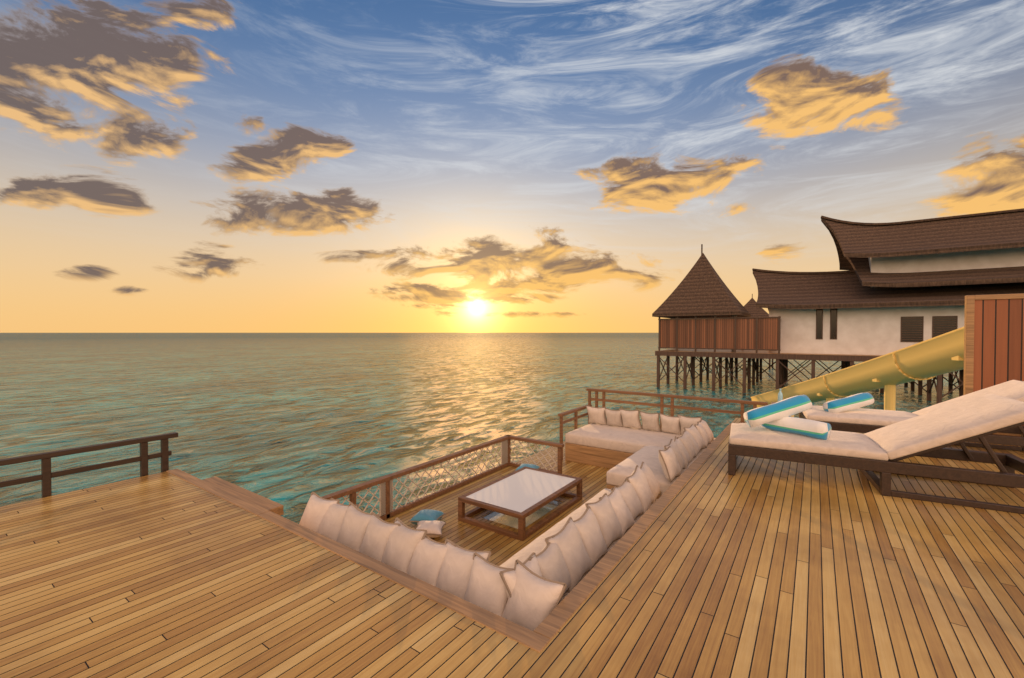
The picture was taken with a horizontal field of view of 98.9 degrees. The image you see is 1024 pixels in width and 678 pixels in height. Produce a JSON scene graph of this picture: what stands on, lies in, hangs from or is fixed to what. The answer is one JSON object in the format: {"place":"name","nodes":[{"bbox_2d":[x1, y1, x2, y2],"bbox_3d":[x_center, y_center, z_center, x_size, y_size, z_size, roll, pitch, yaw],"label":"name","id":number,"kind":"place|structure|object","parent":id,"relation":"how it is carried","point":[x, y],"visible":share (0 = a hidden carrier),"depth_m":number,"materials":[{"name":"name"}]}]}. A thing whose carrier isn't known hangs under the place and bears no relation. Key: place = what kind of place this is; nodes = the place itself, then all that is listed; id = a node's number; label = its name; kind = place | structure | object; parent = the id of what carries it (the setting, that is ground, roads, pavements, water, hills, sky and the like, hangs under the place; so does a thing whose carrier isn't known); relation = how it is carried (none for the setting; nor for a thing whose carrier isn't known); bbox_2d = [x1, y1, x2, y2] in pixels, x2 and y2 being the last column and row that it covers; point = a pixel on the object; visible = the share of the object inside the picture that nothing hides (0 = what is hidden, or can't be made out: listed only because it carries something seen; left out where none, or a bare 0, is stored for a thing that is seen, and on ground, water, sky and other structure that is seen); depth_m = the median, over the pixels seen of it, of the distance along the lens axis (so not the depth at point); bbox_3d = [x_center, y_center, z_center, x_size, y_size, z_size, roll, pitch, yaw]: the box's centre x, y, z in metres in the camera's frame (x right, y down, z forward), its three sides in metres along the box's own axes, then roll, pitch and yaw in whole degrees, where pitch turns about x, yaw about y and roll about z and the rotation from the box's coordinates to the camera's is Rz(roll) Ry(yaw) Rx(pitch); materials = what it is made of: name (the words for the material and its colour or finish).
{"place":"outdoors","nodes":[
{"label":"outdoors","id":0,"kind":"place"},
{"bbox_2d":[0,333,958,523],"bbox_3d":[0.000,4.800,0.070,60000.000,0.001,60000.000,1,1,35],"label":"water","id":1,"kind":"structure","parent":0,"point":[290,422],"depth_m":31.93,"materials":[{"name":"teal liquid"}]},
{"bbox_2d":[652,208,1023,403],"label":"overwater villa","id":2,"kind":"object","parent":1,"relation":"in","point":[895,286],"depth_m":32.99,"materials":[{"name":"brown wood"}]},
{"bbox_2d":[817,309,955,340],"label":"windows","id":3,"kind":"structure","parent":2,"relation":"in","point":[819,311],"depth_m":30.19,"materials":[{"name":"black"}]},
{"bbox_2d":[751,327,963,416],"bbox_3d":[13.857,1.678,16.759,1.400,7.755,22.884,0,1,11],"label":"water slide","id":4,"kind":"object","parent":1,"relation":"in","point":[931,358],"visible":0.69,"depth_m":15.41,"materials":[{"name":"yellow"}]},
{"bbox_2d":[384,441,609,565],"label":"pit floor","id":5,"kind":"structure","parent":0,"point":[500,547],"depth_m":5.82,"materials":[{"name":"brown wood"}]},
{"bbox_2d":[408,509,445,524],"bbox_3d":[-1.055,2.229,5.460,0.354,0.159,0.336,0,1,15],"label":"pillow","id":6,"kind":"object","parent":5,"relation":"on","point":[428,515],"visible":0.81,"depth_m":5.39,"materials":[{"name":"fabric"}]},
{"bbox_2d":[416,520,445,537],"bbox_3d":[-0.971,2.234,5.145,0.352,0.157,0.335,0,1,0],"label":"pillow","id":7,"kind":"object","parent":5,"relation":"on","point":[434,528],"visible":0.73,"depth_m":5.07,"materials":[{"name":"fabric"}]},
{"bbox_2d":[322,435,563,519],"bbox_3d":[-0.658,2.140,6.147,1.170,0.740,3.720,1,1,35],"label":"railing","id":8,"kind":"object","parent":5,"relation":"on","point":[352,490],"visible":0.55,"depth_m":6.37,"materials":[{"name":"brown wood"}]},
{"bbox_2d":[342,440,557,515],"bbox_3d":[-0.658,2.035,6.146,1.060,0.441,3.610,1,1,35],"label":"safety net","id":9,"kind":"object","parent":8,"relation":"attached to","point":[503,460],"visible":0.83,"depth_m":6.55,"materials":[{"name":"beige fabric"}]},
{"bbox_2d":[458,467,581,540],"bbox_3d":[0.163,2.163,5.961,0.990,0.300,1.570,1,1,35],"label":"coffee table","id":10,"kind":"object","parent":5,"relation":"on","point":[521,494],"visible":1,"depth_m":5.70,"materials":[{"name":"brown wood"}]},
{"bbox_2d":[514,464,540,470],"bbox_3d":[0.264,2.202,7.391,0.372,0.170,0.336,0,1,20],"label":"pillow","id":11,"kind":"object","parent":5,"relation":"on","point":[529,465],"visible":0.48,"depth_m":7.36,"materials":[{"name":"fabric"}]},
{"bbox_2d":[565,443,661,498],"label":"seat bases","id":12,"kind":"object","parent":5,"relation":"on","point":[598,457],"visible":0.06,"depth_m":7.88,"materials":[{"name":"brown wood"}]},
{"bbox_2d":[500,488,657,602],"bbox_3d":[0.627,1.882,3.871,0.890,0.164,3.090,1,1,35],"label":"mattress","id":13,"kind":"object","parent":12,"relation":"on","point":[537,545],"visible":0.1,"depth_m":3.96,"materials":[{"name":"beige fabric"}]},
{"bbox_2d":[435,539,490,598],"bbox_3d":[-0.360,1.665,3.078,0.405,0.405,0.173,-1,-29,31],"label":"cushion","id":14,"kind":"object","parent":13,"relation":"on","point":[453,578],"visible":0.46,"depth_m":3.04,"materials":[{"name":"beige fabric"}]},
{"bbox_2d":[499,552,541,597],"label":"cushion","id":15,"kind":"object","parent":13,"relation":"on","point":[508,577],"visible":0.29,"depth_m":2.80,"materials":[{"name":"beige fabric"}]},
{"bbox_2d":[502,559,566,630],"bbox_3d":[0.122,1.659,2.724,0.393,0.413,0.184,5,-21,40],"label":"cushion","id":16,"kind":"object","parent":13,"relation":"on","point":[533,601],"visible":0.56,"depth_m":2.66,"materials":[{"name":"beige fabric"}]},
{"bbox_2d":[529,535,570,594],"bbox_3d":[0.277,1.666,3.115,0.173,0.381,0.381,-28,-12,30],"label":"cushion","id":17,"kind":"object","parent":13,"relation":"on","point":[551,561],"visible":0.62,"depth_m":3.08,"materials":[{"name":"beige fabric"}]},
{"bbox_2d":[545,517,593,592],"bbox_3d":[0.438,1.650,3.356,0.180,0.422,0.422,-32,-14,31],"label":"cushion","id":18,"kind":"object","parent":13,"relation":"on","point":[567,539],"visible":0.74,"depth_m":3.29,"materials":[{"name":"beige fabric"}]},
{"bbox_2d":[568,506,607,568],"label":"cushion","id":19,"kind":"object","parent":13,"relation":"on","point":[589,530],"visible":0.79,"depth_m":3.55,"materials":[{"name":"beige fabric"}]},
{"bbox_2d":[585,493,622,549],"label":"cushion","id":20,"kind":"object","parent":13,"relation":"on","point":[602,509],"visible":0.61,"depth_m":3.86,"materials":[{"name":"beige fabric"}]},
{"bbox_2d":[599,486,634,538],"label":"cushion","id":21,"kind":"object","parent":13,"relation":"on","point":[623,513],"visible":0.52,"depth_m":4.11,"materials":[{"name":"beige fabric"}]},
{"bbox_2d":[611,479,643,519],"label":"cushion","id":22,"kind":"object","parent":13,"relation":"on","point":[625,488],"visible":0.58,"depth_m":4.39,"materials":[{"name":"beige fabric"}]},
{"bbox_2d":[626,465,653,514],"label":"cushion","id":23,"kind":"object","parent":13,"relation":"on","point":[637,479],"visible":0.77,"depth_m":4.58,"materials":[{"name":"beige fabric"}]},
{"bbox_2d":[640,462,661,503],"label":"cushion","id":24,"kind":"object","parent":13,"relation":"on","point":[654,485],"visible":0.58,"depth_m":4.93,"materials":[{"name":"beige fabric"}]},
{"bbox_2d":[565,423,715,452],"bbox_3d":[2.401,1.837,7.955,2.630,0.235,1.155,1,1,35],"label":"mattress","id":25,"kind":"object","parent":12,"relation":"on","point":[621,439],"visible":0.63,"depth_m":7.88,"materials":[{"name":"beige fabric"}]},
{"bbox_2d":[586,405,606,424],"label":"cushion","id":26,"kind":"object","parent":25,"relation":"on","point":[597,415],"visible":1,"depth_m":8.74,"materials":[{"name":"beige fabric"}]},
{"bbox_2d":[605,408,622,426],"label":"cushion","id":27,"kind":"object","parent":25,"relation":"on","point":[614,417],"visible":0.96,"depth_m":8.55,"materials":[{"name":"beige fabric"}]},
{"bbox_2d":[619,408,642,428],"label":"cushion","id":28,"kind":"object","parent":25,"relation":"on","point":[630,418],"visible":0.97,"depth_m":8.34,"materials":[{"name":"beige fabric"}]},
{"bbox_2d":[639,411,661,431],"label":"cushion","id":29,"kind":"object","parent":25,"relation":"on","point":[650,421],"visible":0.98,"depth_m":8.13,"materials":[{"name":"beige fabric"}]},
{"bbox_2d":[659,413,680,434],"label":"cushion","id":30,"kind":"object","parent":25,"relation":"on","point":[670,424],"visible":0.98,"depth_m":7.92,"materials":[{"name":"beige fabric"}]},
{"bbox_2d":[677,414,701,433],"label":"cushion","id":31,"kind":"object","parent":25,"relation":"on","point":[686,422],"visible":0.49,"depth_m":7.75,"materials":[{"name":"beige fabric"}]},
{"bbox_2d":[684,424,705,451],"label":"cushion","id":32,"kind":"object","parent":25,"relation":"on","point":[692,430],"visible":0.66,"depth_m":6.89,"materials":[{"name":"beige fabric"}]},
{"bbox_2d":[694,422,709,447],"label":"cushion","id":33,"kind":"object","parent":25,"relation":"on","point":[701,430],"visible":0.69,"depth_m":7.10,"materials":[{"name":"beige fabric"}]},
{"bbox_2d":[697,420,713,443],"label":"cushion","id":34,"kind":"object","parent":25,"relation":"on","point":[703,423],"visible":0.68,"depth_m":7.38,"materials":[{"name":"beige fabric"}]},
{"bbox_2d":[607,445,700,494],"bbox_3d":[2.214,1.860,6.354,1.110,0.234,1.680,1,1,35],"label":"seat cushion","id":35,"kind":"object","parent":12,"relation":"on","point":[619,473],"visible":0.42,"depth_m":6.01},
{"bbox_2d":[659,446,680,482],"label":"cushion","id":36,"kind":"object","parent":35,"relation":"on","point":[669,463],"visible":1,"depth_m":5.51,"materials":[{"name":"beige fabric"}]},
{"bbox_2d":[664,439,685,470],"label":"cushion","id":37,"kind":"object","parent":35,"relation":"on","point":[672,444],"visible":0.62,"depth_m":5.82,"materials":[{"name":"beige fabric"}]},
{"bbox_2d":[673,436,689,468],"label":"cushion","id":38,"kind":"object","parent":35,"relation":"on","point":[683,450],"visible":0.52,"depth_m":6.06,"materials":[{"name":"beige fabric"}]},
{"bbox_2d":[676,431,695,462],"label":"cushion","id":39,"kind":"object","parent":35,"relation":"on","point":[684,438],"visible":0.69,"depth_m":6.31,"materials":[{"name":"beige fabric"}]},
{"bbox_2d":[681,430,699,456],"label":"cushion","id":40,"kind":"object","parent":35,"relation":"on","point":[695,445],"visible":0.41,"depth_m":6.59,"materials":[{"name":"beige fabric"}]},
{"bbox_3d":[-1.149,1.885,3.697,1.810,0.162,0.780,1,1,35],"label":"mattress","id":41,"kind":"object","parent":12,"relation":"on","visible":0},
{"bbox_2d":[299,492,339,531],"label":"cushion","id":42,"kind":"object","parent":41,"relation":"on","point":[316,508],"visible":0.45,"depth_m":3.99,"materials":[{"name":"beige fabric"}]},
{"bbox_2d":[317,498,358,540],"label":"cushion","id":43,"kind":"object","parent":41,"relation":"on","point":[330,525],"visible":0.35,"depth_m":3.83,"materials":[{"name":"beige fabric"}]},
{"bbox_2d":[336,502,379,550],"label":"cushion","id":44,"kind":"object","parent":41,"relation":"on","point":[356,520],"visible":0.63,"depth_m":3.66,"materials":[{"name":"beige fabric"}]},
{"bbox_2d":[359,512,400,560],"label":"cushion","id":45,"kind":"object","parent":41,"relation":"on","point":[379,530],"visible":0.53,"depth_m":3.47,"materials":[{"name":"beige fabric"}]},
{"bbox_2d":[381,517,426,572],"bbox_3d":[-0.847,1.648,3.387,0.384,0.425,0.194,0,-26,39],"label":"cushion","id":46,"kind":"object","parent":41,"relation":"on","point":[403,541],"visible":0.64,"depth_m":3.31,"materials":[{"name":"beige fabric"}]},
{"bbox_2d":[407,535,456,585],"bbox_3d":[-0.607,1.669,3.230,0.387,0.387,0.175,0,-28,35],"label":"cushion","id":47,"kind":"object","parent":41,"relation":"on","point":[427,559],"visible":0.43,"depth_m":3.17,"materials":[{"name":"beige fabric"}]},
{"bbox_2d":[464,552,515,616],"bbox_3d":[-0.153,1.669,2.888,0.370,0.390,0.175,4,-24,32],"label":"cushion","id":48,"kind":"object","parent":41,"relation":"on","point":[486,588],"visible":0.52,"depth_m":2.84,"materials":[{"name":"beige fabric"}]},
{"bbox_2d":[558,388,767,459],"bbox_3d":[2.592,1.676,7.835,3.320,1.220,1.350,1,1,35],"label":"rail","id":49,"kind":"object","parent":5,"relation":"on","point":[661,405],"visible":0.48,"depth_m":8.36,"materials":[{"name":"brown wood"}]},
{"bbox_2d":[0,418,1023,677],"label":"deck","id":50,"kind":"structure","parent":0,"point":[762,568],"depth_m":2.68,"materials":[{"name":"brown wood"}]},
{"bbox_2d":[0,432,177,497],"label":"railing","id":51,"kind":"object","parent":50,"relation":"attached to","point":[46,475],"depth_m":4.53,"materials":[{"name":"brown wood"}]},
{"bbox_2d":[166,423,731,652],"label":"deck trim","id":52,"kind":"structure","parent":50,"relation":"attached to","point":[546,630],"depth_m":3.08,"materials":[{"name":"brown wood"}]},
{"bbox_2d":[728,394,1023,513],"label":"lounger","id":53,"kind":"object","parent":50,"relation":"on","point":[775,431],"visible":1,"depth_m":4.45,"materials":[{"name":"beige fabric"}]},
{"bbox_2d":[800,380,1023,451],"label":"lounger","id":54,"kind":"object","parent":50,"relation":"on","point":[848,414],"visible":0.47,"depth_m":6.04,"materials":[{"name":"beige fabric"}]},
{"bbox_2d":[963,293,1023,435],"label":"privacy screen","id":55,"kind":"object","parent":50,"relation":"on","point":[993,339],"visible":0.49,"depth_m":6.91,"materials":[{"name":"red wood"}]},
{"bbox_2d":[0,0,1023,332],"label":"sky","id":56,"kind":"structure","parent":0,"point":[167,166],"materials":[{"name":"blue"}]},
{"bbox_2d":[778,389,782,401],"bbox_3d":[4.478,0.961,7.314,0.072,0.265,0.072,1,1,35],"label":"water bottle","id":57,"kind":"object","parent":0,"point":[780,396],"visible":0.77,"depth_m":7.29,"materials":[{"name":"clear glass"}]}
]}

